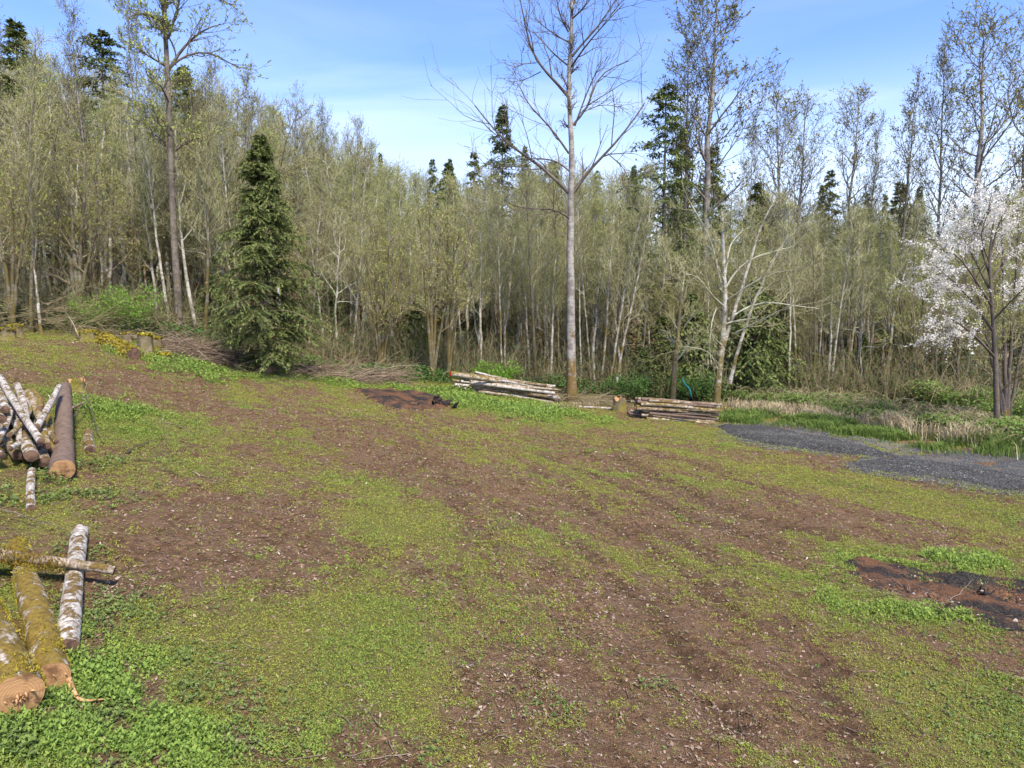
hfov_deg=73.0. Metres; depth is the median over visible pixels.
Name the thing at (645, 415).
log
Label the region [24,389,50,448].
log
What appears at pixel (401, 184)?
alder tree
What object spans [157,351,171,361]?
tree stump
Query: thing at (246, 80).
cottonwood tree
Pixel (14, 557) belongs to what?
log
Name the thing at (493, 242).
slender alder
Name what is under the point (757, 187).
fir tree
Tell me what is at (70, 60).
cottonwood tree
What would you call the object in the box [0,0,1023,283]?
sky
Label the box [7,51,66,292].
alder tree
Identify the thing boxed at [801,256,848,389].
alder tree
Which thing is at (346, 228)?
alder tree
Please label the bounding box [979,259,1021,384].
alder tree
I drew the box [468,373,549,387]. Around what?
log
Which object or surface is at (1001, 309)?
maple tree
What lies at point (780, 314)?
young conifer
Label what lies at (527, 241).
tree
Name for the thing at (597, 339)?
alder tree
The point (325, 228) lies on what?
maple tree
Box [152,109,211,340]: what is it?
slender alder
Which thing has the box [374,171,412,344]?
alder tree
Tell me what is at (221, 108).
slender alder
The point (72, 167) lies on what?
alder tree
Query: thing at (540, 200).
alder tree
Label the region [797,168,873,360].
fir tree
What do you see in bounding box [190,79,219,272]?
cottonwood tree
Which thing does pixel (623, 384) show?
green shrub
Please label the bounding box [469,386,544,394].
log
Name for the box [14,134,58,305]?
alder tree
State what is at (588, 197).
alder tree
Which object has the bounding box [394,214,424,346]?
alder tree
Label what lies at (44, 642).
log
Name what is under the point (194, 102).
cottonwood tree
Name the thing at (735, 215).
bare alder
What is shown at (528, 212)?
alder tree
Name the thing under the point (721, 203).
alder tree
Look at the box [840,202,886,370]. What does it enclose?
alder tree
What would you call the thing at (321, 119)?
cottonwood tree
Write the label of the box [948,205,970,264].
fir tree
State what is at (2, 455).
log
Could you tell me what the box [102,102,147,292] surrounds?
cottonwood tree
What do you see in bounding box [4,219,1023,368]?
distant undergrowth
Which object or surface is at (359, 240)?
slender alder
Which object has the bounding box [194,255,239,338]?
young conifer
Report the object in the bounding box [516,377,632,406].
brush pile
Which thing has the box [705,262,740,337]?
alder tree
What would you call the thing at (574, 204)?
bare alder
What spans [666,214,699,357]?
alder tree
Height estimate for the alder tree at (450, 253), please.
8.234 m
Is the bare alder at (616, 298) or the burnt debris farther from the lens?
the bare alder at (616, 298)
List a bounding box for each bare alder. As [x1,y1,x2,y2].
[0,94,60,304]
[20,94,72,289]
[38,83,148,282]
[41,139,116,308]
[42,80,73,278]
[63,80,197,313]
[165,102,248,310]
[169,164,232,338]
[244,173,304,316]
[273,118,329,293]
[286,148,328,307]
[288,144,364,337]
[291,217,349,358]
[293,197,364,351]
[300,162,351,320]
[302,200,370,362]
[308,170,355,333]
[344,153,382,334]
[353,176,386,333]
[376,187,422,333]
[398,202,436,354]
[415,219,458,319]
[423,170,502,306]
[426,192,478,332]
[434,181,502,346]
[445,185,516,319]
[449,228,490,341]
[475,179,520,333]
[476,214,540,349]
[496,201,577,354]
[501,177,592,371]
[504,177,560,359]
[506,230,566,378]
[538,157,616,329]
[552,177,607,277]
[588,239,642,374]
[610,210,668,349]
[613,230,675,346]
[617,190,682,343]
[717,192,764,300]
[745,196,809,300]
[774,202,821,364]
[793,200,850,375]
[794,244,847,359]
[796,238,860,390]
[823,213,897,371]
[823,235,851,367]
[834,263,900,396]
[865,214,918,371]
[878,248,933,365]
[884,219,958,370]
[906,237,987,372]
[997,254,1023,338]
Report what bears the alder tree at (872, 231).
on the ground at (154, 524)
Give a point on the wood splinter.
(70, 681)
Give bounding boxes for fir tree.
[0,16,119,271]
[47,28,157,289]
[118,64,244,285]
[377,153,391,285]
[414,162,471,317]
[423,158,454,294]
[438,158,461,284]
[454,102,540,338]
[460,151,484,325]
[506,145,532,319]
[540,160,576,349]
[588,170,606,325]
[596,79,726,361]
[608,165,653,337]
[647,133,714,311]
[649,146,750,338]
[730,181,798,319]
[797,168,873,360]
[813,184,829,228]
[851,181,944,360]
[878,194,892,325]
[907,185,932,298]
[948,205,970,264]
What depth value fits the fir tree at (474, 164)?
68.00 m
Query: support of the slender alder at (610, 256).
on the ground at (154, 524)
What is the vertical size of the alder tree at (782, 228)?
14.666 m
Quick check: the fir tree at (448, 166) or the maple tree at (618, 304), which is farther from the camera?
the fir tree at (448, 166)
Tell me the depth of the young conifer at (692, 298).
37.83 m
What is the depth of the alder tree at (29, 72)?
43.84 m
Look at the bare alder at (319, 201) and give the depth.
50.88 m
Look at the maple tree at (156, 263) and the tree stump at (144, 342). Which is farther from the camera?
the maple tree at (156, 263)
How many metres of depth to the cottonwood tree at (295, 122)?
48.39 m
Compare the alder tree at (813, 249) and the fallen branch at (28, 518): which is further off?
the alder tree at (813, 249)
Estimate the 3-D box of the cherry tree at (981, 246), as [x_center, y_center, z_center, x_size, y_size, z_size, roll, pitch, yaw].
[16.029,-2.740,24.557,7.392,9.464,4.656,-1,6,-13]
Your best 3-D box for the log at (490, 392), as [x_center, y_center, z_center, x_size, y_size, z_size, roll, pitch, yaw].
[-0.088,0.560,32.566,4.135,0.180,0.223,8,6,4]
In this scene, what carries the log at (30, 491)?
on the ground at (154, 524)
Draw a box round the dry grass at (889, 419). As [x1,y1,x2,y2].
[544,394,1023,459]
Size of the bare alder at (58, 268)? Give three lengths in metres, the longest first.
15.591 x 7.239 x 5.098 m
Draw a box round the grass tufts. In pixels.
[4,357,1023,767]
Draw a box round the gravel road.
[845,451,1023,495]
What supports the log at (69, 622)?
on the ground at (154, 524)
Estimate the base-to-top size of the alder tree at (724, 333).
11.223 m
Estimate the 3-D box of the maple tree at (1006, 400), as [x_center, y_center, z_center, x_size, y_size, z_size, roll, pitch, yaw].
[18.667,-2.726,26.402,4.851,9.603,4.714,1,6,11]
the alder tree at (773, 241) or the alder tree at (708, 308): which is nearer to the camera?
the alder tree at (708, 308)
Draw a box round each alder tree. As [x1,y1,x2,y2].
[0,73,19,284]
[0,90,15,295]
[0,145,28,303]
[3,69,47,290]
[6,51,62,297]
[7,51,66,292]
[7,104,80,211]
[9,61,75,300]
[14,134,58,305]
[44,93,104,300]
[47,105,139,291]
[57,70,106,294]
[62,97,96,269]
[87,133,153,308]
[88,94,135,292]
[90,96,135,302]
[94,56,127,297]
[94,87,165,228]
[100,69,180,307]
[126,171,168,312]
[138,68,196,209]
[167,161,240,329]
[174,95,206,311]
[186,144,240,306]
[189,108,226,301]
[193,106,236,306]
[204,87,238,303]
[212,125,239,312]
[220,122,244,219]
[221,156,285,323]
[243,122,276,318]
[245,103,279,266]
[246,129,284,232]
[254,188,293,350]
[264,121,299,302]
[284,147,313,324]
[302,161,332,311]
[303,180,354,334]
[306,124,346,285]
[320,167,357,332]
[321,154,377,349]
[339,169,364,334]
[339,222,372,361]
[340,165,352,326]
[347,133,386,330]
[350,174,392,356]
[357,186,404,358]
[359,169,384,318]
[364,159,428,344]
[364,189,387,328]
[370,174,414,350]
[372,165,390,316]
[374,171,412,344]
[379,171,423,339]
[382,164,412,285]
[388,231,432,352]
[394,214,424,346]
[396,169,436,340]
[411,194,443,303]
[425,199,452,349]
[433,167,468,348]
[433,176,461,338]
[438,213,469,366]
[438,229,485,366]
[449,185,489,301]
[456,190,486,332]
[460,213,493,367]
[478,185,514,352]
[481,187,509,347]
[482,194,504,355]
[486,237,517,363]
[493,176,536,361]
[503,177,545,351]
[504,236,541,367]
[507,226,541,373]
[508,170,543,360]
[514,187,548,339]
[516,211,548,365]
[524,235,575,384]
[531,185,587,369]
[534,155,563,359]
[534,235,575,367]
[535,188,565,360]
[565,170,608,350]
[574,182,604,351]
[574,200,607,370]
[575,195,613,357]
[576,225,616,394]
[576,226,627,378]
[582,190,609,366]
[582,200,596,350]
[597,181,622,354]
[598,196,616,358]
[601,199,633,373]
[605,183,648,370]
[607,168,652,352]
[612,210,631,370]
[616,215,652,354]
[621,181,655,340]
[622,210,655,355]
[634,235,680,375]
[639,164,910,416]
[644,259,674,338]
[658,196,689,294]
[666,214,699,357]
[666,224,710,347]
[672,250,702,358]
[684,228,713,353]
[694,265,720,376]
[699,182,735,364]
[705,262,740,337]
[714,219,769,344]
[715,230,738,372]
[739,205,774,296]
[741,247,772,314]
[763,215,790,288]
[764,195,792,280]
[772,252,803,331]
[791,211,831,361]
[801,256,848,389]
[807,232,838,360]
[808,226,863,380]
[808,235,836,370]
[820,215,852,370]
[823,212,871,354]
[833,199,881,351]
[839,218,883,378]
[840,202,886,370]
[848,250,891,385]
[865,208,882,360]
[866,224,900,361]
[869,218,912,377]
[869,231,902,371]
[883,263,914,395]
[904,247,956,379]
[905,241,946,365]
[915,230,944,377]
[936,226,981,374]
[942,211,987,371]
[949,210,1003,296]
[958,241,986,381]
[978,206,1010,384]
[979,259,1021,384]
[982,230,1006,380]
[999,187,1023,363]
[1006,218,1023,375]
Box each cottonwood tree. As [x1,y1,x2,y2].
[0,3,16,285]
[7,104,45,294]
[37,52,97,290]
[44,0,105,306]
[96,0,153,300]
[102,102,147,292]
[128,63,194,311]
[173,38,238,318]
[175,68,209,284]
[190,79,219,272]
[227,58,264,302]
[271,79,320,304]
[311,98,343,322]
[340,113,372,333]
[635,0,804,366]
[644,9,745,294]
[731,104,776,270]
[736,56,827,320]
[766,80,841,354]
[814,78,908,376]
[855,109,893,358]
[877,65,955,370]
[901,12,1002,376]
[912,0,1023,378]
[978,0,1023,380]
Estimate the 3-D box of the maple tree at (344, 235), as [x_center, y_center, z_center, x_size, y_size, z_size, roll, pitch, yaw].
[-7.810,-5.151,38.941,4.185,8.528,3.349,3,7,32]
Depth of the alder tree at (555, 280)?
40.79 m
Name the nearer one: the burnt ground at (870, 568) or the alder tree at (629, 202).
the burnt ground at (870, 568)
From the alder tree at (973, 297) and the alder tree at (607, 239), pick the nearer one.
the alder tree at (973, 297)
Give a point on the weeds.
(96, 675)
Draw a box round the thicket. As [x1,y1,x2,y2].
[0,253,1023,404]
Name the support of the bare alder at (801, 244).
on the ground at (154, 524)
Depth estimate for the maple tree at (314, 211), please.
43.96 m
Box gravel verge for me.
[710,422,946,454]
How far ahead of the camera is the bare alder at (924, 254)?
49.68 m
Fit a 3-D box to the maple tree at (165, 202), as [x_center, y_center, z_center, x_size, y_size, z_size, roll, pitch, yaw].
[-20.237,-9.129,39.219,7.024,11.802,5.436,0,6,-3]
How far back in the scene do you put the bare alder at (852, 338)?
42.67 m
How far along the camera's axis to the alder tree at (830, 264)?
49.61 m
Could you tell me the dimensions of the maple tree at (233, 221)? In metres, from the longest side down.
11.758 x 7.384 x 6.744 m
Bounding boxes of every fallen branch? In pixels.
[0,508,68,534]
[58,311,130,417]
[63,306,78,337]
[76,395,130,442]
[125,440,152,453]
[160,417,215,432]
[191,471,219,482]
[348,753,409,759]
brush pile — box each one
[0,276,232,341]
[115,318,312,377]
[264,350,431,388]
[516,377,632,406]
[852,560,1023,632]
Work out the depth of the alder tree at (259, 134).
50.05 m
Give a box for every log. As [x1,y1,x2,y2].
[0,374,44,444]
[0,387,9,412]
[0,401,13,442]
[0,413,6,423]
[0,424,21,459]
[0,450,5,459]
[0,541,115,577]
[0,599,49,717]
[6,394,39,437]
[7,436,31,450]
[7,535,72,690]
[11,411,38,461]
[13,382,29,420]
[14,409,21,441]
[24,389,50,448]
[24,392,58,443]
[26,467,36,511]
[30,388,43,410]
[33,415,49,466]
[35,384,61,430]
[42,396,54,452]
[48,382,82,479]
[57,524,88,653]
[83,428,95,452]
[94,331,143,359]
[449,371,499,382]
[455,383,559,398]
[459,386,558,396]
[466,379,553,390]
[466,387,535,396]
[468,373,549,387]
[469,384,537,392]
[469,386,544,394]
[470,390,556,401]
[471,381,554,394]
[474,371,550,387]
[477,390,553,402]
[499,379,548,387]
[500,382,554,387]
[507,390,548,397]
[513,381,546,385]
[580,406,610,408]
[629,412,640,415]
[629,415,714,421]
[636,405,710,411]
[636,406,718,415]
[638,397,721,405]
[638,410,710,415]
[640,399,714,407]
[640,402,721,411]
[641,397,709,404]
[641,413,715,421]
[644,412,716,418]
[646,417,717,423]
[648,398,715,405]
[649,412,717,420]
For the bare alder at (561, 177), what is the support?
on the ground at (154, 524)
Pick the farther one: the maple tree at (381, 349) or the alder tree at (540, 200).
the alder tree at (540, 200)
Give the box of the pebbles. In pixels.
[19,335,1023,767]
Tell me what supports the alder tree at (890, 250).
on the ground at (154, 524)
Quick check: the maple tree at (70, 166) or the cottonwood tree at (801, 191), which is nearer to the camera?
the maple tree at (70, 166)
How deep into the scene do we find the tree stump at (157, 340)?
26.62 m
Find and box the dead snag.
[33,259,43,333]
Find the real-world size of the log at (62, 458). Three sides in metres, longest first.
5.513 x 0.569 x 0.445 m
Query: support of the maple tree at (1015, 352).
on the ground at (154, 524)
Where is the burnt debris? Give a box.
[855,563,1023,623]
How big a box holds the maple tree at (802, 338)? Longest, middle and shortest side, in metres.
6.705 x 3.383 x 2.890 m
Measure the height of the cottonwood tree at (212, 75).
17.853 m
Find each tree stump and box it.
[0,326,17,339]
[6,323,24,336]
[67,377,88,392]
[77,328,99,341]
[120,331,132,341]
[135,332,154,356]
[152,335,162,351]
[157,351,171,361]
[612,396,626,412]
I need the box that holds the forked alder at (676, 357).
[649,222,734,399]
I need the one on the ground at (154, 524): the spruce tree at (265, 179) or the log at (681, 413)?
the spruce tree at (265, 179)
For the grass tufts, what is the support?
on the ground at (154, 524)
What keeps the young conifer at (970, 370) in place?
on the ground at (154, 524)
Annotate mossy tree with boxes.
[0,24,62,332]
[108,103,161,307]
[167,99,230,342]
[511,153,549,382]
[537,194,574,388]
[794,218,842,383]
[835,215,879,396]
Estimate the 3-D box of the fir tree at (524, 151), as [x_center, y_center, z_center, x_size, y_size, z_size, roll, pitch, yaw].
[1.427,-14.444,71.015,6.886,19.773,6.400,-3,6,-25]
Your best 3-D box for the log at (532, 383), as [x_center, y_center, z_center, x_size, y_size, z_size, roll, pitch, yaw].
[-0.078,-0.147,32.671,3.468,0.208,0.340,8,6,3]
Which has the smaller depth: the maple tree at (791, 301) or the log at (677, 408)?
the log at (677, 408)
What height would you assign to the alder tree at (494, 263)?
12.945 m
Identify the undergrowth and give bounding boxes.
[0,299,734,400]
[2,277,1023,404]
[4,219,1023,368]
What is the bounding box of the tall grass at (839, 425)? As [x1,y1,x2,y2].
[714,406,1023,459]
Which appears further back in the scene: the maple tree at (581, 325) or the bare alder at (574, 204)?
the bare alder at (574, 204)
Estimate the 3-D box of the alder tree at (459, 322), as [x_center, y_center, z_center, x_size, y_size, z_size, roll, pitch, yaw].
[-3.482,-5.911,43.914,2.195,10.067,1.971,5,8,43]
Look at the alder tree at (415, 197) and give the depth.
54.55 m
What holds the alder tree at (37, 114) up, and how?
on the ground at (154, 524)
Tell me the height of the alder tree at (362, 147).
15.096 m
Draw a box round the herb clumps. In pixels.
[0,389,1023,767]
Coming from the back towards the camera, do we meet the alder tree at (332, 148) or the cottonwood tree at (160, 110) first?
the alder tree at (332, 148)
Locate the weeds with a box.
[0,321,1023,767]
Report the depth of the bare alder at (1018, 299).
34.14 m
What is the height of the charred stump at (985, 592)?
0.188 m
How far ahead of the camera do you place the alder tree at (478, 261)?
37.23 m
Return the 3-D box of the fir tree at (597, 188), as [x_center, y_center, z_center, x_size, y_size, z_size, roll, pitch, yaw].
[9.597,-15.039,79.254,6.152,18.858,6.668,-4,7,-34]
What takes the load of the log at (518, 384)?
on the log
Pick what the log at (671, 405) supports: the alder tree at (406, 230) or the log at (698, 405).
the log at (698, 405)
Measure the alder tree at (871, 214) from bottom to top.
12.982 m
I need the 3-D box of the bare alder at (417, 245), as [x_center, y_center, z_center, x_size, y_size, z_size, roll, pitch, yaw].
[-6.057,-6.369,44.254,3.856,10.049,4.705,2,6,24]
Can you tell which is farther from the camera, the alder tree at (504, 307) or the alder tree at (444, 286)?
the alder tree at (444, 286)
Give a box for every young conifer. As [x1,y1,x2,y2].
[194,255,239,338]
[312,257,360,355]
[389,300,446,374]
[461,301,494,365]
[623,346,679,399]
[628,291,736,401]
[644,314,686,399]
[695,275,821,401]
[756,301,811,392]
[850,334,880,376]
[928,324,979,383]
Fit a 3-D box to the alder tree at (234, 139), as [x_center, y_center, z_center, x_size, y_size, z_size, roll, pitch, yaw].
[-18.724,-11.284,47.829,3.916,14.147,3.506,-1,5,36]
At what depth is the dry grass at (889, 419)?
26.80 m
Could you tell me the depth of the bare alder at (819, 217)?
45.88 m
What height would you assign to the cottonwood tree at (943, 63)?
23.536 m
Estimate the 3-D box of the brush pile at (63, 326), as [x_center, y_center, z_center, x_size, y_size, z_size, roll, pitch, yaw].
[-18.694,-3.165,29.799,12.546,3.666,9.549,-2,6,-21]
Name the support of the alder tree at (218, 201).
on the ground at (154, 524)
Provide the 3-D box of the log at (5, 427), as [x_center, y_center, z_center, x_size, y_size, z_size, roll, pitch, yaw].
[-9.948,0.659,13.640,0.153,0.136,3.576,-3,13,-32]
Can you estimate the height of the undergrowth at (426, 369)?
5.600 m
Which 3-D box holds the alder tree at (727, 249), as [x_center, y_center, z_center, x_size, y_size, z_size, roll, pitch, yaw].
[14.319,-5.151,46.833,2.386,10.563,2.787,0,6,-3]
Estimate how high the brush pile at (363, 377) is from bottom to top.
2.070 m
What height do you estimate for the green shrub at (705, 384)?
2.103 m
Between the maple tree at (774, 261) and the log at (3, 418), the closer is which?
the log at (3, 418)
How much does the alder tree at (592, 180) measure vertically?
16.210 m
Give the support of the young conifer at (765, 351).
on the ground at (154, 524)
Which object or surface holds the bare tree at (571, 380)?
on the ground at (154, 524)
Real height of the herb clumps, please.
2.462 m
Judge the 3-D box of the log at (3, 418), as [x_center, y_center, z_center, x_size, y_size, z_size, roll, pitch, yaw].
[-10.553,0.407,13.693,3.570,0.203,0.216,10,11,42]
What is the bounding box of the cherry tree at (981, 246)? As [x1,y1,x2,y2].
[889,172,1023,419]
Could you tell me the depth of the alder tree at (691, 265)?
40.97 m
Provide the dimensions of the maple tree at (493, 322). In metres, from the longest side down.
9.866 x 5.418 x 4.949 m
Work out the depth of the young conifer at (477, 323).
41.71 m
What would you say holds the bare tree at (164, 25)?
on the ground at (154, 524)
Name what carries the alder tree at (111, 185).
on the ground at (154, 524)
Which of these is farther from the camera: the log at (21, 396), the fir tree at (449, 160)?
the fir tree at (449, 160)
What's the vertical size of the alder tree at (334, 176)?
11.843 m
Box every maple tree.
[0,93,90,289]
[0,131,71,300]
[0,141,61,323]
[0,170,49,267]
[5,136,131,329]
[9,124,152,330]
[56,121,212,312]
[74,122,225,306]
[91,102,218,316]
[105,125,229,322]
[128,120,236,316]
[154,115,304,320]
[157,129,299,316]
[175,81,323,295]
[193,172,304,348]
[223,142,350,323]
[254,158,385,341]
[282,194,344,349]
[324,217,412,364]
[344,224,428,367]
[354,209,433,354]
[390,255,433,363]
[395,189,482,381]
[418,175,494,382]
[459,215,540,365]
[462,197,583,362]
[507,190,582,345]
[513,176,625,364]
[521,229,602,374]
[536,215,637,373]
[539,252,623,345]
[560,237,666,379]
[594,197,754,374]
[635,264,711,376]
[644,253,715,377]
[666,217,774,368]
[693,256,752,376]
[698,273,743,367]
[710,234,837,366]
[711,216,837,363]
[716,247,786,389]
[726,248,841,386]
[735,260,813,389]
[778,225,847,367]
[779,283,829,392]
[853,238,942,386]
[863,230,997,374]
[885,284,960,400]
[921,263,1002,384]
[927,228,1023,380]
[935,188,1023,416]
[947,212,1023,397]
[954,213,1023,350]
[974,251,1023,353]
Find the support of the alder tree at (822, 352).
on the ground at (154, 524)
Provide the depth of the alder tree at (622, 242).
56.31 m
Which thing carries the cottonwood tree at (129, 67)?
on the ground at (154, 524)
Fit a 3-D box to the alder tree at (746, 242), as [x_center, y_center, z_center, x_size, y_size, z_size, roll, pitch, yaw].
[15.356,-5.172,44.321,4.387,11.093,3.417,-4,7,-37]
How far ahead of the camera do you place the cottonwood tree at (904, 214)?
48.06 m
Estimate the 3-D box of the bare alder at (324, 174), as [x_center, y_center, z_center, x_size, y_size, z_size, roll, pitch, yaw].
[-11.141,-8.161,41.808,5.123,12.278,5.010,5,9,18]
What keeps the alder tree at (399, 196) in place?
on the ground at (154, 524)
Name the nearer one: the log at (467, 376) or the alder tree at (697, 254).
the log at (467, 376)
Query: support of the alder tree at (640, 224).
on the ground at (154, 524)
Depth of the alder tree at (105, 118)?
34.63 m
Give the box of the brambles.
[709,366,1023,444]
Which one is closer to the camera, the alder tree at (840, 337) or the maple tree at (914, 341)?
the maple tree at (914, 341)
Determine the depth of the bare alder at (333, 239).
51.23 m
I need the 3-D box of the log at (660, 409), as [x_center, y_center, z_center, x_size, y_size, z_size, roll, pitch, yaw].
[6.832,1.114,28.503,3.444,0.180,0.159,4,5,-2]
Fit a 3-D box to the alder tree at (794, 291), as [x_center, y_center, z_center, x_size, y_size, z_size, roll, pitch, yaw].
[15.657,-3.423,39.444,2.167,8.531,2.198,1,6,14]
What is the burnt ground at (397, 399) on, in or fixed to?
on the ground at (154, 524)
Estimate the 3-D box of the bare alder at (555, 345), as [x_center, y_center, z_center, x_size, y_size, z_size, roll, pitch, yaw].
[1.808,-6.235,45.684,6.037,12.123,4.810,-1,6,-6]
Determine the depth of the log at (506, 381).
32.58 m
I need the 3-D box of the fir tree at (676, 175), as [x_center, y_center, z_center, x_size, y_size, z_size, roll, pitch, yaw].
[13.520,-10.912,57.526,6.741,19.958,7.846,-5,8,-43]
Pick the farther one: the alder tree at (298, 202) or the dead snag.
the alder tree at (298, 202)
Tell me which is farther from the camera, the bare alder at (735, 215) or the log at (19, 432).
the bare alder at (735, 215)
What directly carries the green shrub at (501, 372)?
on the ground at (154, 524)
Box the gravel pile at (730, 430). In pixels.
[717,424,898,457]
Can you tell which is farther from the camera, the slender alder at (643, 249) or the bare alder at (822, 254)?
the bare alder at (822, 254)
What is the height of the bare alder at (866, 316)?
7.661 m
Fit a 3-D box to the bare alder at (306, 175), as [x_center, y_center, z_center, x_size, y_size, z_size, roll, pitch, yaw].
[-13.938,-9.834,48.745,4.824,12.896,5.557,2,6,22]
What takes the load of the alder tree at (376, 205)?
on the ground at (154, 524)
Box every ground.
[0,228,1023,767]
[355,387,452,409]
[844,556,1023,631]
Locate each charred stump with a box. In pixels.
[432,394,458,408]
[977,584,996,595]
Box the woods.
[0,40,1023,370]
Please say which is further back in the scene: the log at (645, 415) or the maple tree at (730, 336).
the maple tree at (730, 336)
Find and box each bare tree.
[105,0,270,338]
[403,0,668,401]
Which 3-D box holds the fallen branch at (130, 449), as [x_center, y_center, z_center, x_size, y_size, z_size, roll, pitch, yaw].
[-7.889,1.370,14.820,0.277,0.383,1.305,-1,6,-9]
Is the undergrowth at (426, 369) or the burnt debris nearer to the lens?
the burnt debris
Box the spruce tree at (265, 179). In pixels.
[197,131,337,374]
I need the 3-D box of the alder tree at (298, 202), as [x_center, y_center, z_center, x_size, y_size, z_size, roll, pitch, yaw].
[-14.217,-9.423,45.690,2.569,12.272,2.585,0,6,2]
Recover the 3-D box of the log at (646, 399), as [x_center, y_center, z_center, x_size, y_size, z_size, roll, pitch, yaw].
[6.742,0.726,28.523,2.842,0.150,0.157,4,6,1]
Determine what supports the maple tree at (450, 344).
on the ground at (154, 524)
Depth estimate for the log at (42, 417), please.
13.62 m
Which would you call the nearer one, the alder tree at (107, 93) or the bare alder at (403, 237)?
the alder tree at (107, 93)
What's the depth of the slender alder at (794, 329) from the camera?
37.48 m
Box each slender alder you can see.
[114,71,184,326]
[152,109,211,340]
[205,70,250,340]
[320,196,380,361]
[471,193,507,362]
[480,184,518,366]
[560,152,604,392]
[560,173,595,389]
[585,164,638,393]
[592,159,660,397]
[609,194,664,399]
[764,189,814,389]
[770,199,819,391]
[822,203,873,387]
[870,192,938,399]
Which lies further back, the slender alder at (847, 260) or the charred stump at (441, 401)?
the slender alder at (847, 260)
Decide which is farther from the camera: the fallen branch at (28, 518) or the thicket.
the thicket
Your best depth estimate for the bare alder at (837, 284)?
51.32 m
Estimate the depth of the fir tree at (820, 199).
82.24 m
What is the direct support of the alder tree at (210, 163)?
on the ground at (154, 524)
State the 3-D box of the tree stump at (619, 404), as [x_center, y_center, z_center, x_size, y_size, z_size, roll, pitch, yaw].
[4.708,0.892,30.225,0.745,0.716,0.720,2,6,17]
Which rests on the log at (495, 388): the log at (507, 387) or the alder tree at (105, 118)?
the log at (507, 387)
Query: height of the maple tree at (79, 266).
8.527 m
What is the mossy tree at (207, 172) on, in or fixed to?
on the ground at (154, 524)
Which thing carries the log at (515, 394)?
on the log at (527, 396)
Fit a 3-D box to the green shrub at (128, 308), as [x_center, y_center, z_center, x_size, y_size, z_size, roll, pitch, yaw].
[-16.597,-3.241,30.421,2.772,2.651,3.257,-5,7,-42]
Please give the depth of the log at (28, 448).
12.13 m
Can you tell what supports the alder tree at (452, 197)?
on the ground at (154, 524)
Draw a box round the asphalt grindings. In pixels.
[852,458,1023,490]
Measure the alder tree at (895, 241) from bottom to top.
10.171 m
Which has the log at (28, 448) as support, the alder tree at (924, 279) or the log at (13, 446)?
the log at (13, 446)
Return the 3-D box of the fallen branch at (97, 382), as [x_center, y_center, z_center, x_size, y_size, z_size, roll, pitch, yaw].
[-10.190,-0.089,17.009,2.055,3.513,5.677,-4,7,-34]
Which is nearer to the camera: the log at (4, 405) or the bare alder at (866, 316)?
the log at (4, 405)
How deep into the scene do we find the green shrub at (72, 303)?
29.63 m
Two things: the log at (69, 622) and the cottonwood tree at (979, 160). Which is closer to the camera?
the log at (69, 622)
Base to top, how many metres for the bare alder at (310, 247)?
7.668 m
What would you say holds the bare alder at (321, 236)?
on the ground at (154, 524)
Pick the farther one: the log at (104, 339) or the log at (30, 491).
the log at (104, 339)
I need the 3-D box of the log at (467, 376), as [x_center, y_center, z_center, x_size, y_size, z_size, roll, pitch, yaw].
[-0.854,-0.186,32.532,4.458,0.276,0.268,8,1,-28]
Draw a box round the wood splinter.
[65,675,115,701]
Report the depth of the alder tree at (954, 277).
43.95 m
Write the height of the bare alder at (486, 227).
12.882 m
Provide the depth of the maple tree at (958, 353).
35.14 m
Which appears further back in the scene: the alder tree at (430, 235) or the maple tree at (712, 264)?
the alder tree at (430, 235)
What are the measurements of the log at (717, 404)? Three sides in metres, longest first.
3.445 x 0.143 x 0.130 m
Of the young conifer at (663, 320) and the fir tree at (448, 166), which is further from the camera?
the fir tree at (448, 166)
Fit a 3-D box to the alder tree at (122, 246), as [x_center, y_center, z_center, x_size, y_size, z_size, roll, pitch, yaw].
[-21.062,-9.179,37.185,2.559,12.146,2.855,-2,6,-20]
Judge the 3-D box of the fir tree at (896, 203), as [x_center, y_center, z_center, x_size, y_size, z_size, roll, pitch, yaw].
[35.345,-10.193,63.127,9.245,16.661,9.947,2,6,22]
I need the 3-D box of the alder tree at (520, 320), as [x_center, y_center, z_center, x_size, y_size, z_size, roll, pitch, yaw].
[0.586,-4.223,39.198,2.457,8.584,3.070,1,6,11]
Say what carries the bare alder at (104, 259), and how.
on the ground at (154, 524)
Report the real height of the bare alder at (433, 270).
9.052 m
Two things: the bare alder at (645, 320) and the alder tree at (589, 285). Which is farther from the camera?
the alder tree at (589, 285)
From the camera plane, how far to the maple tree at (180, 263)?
35.66 m
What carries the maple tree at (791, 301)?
on the ground at (154, 524)
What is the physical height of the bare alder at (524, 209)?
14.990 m
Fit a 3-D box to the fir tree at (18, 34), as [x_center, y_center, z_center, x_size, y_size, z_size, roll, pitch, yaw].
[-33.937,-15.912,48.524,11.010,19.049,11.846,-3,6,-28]
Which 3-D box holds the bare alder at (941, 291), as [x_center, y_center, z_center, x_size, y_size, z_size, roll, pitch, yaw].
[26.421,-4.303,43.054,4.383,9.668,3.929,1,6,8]
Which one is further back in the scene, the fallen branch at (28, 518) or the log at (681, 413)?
the log at (681, 413)
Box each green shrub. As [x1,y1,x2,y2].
[65,288,128,332]
[96,280,171,334]
[470,358,523,379]
[592,368,656,402]
[659,366,727,400]

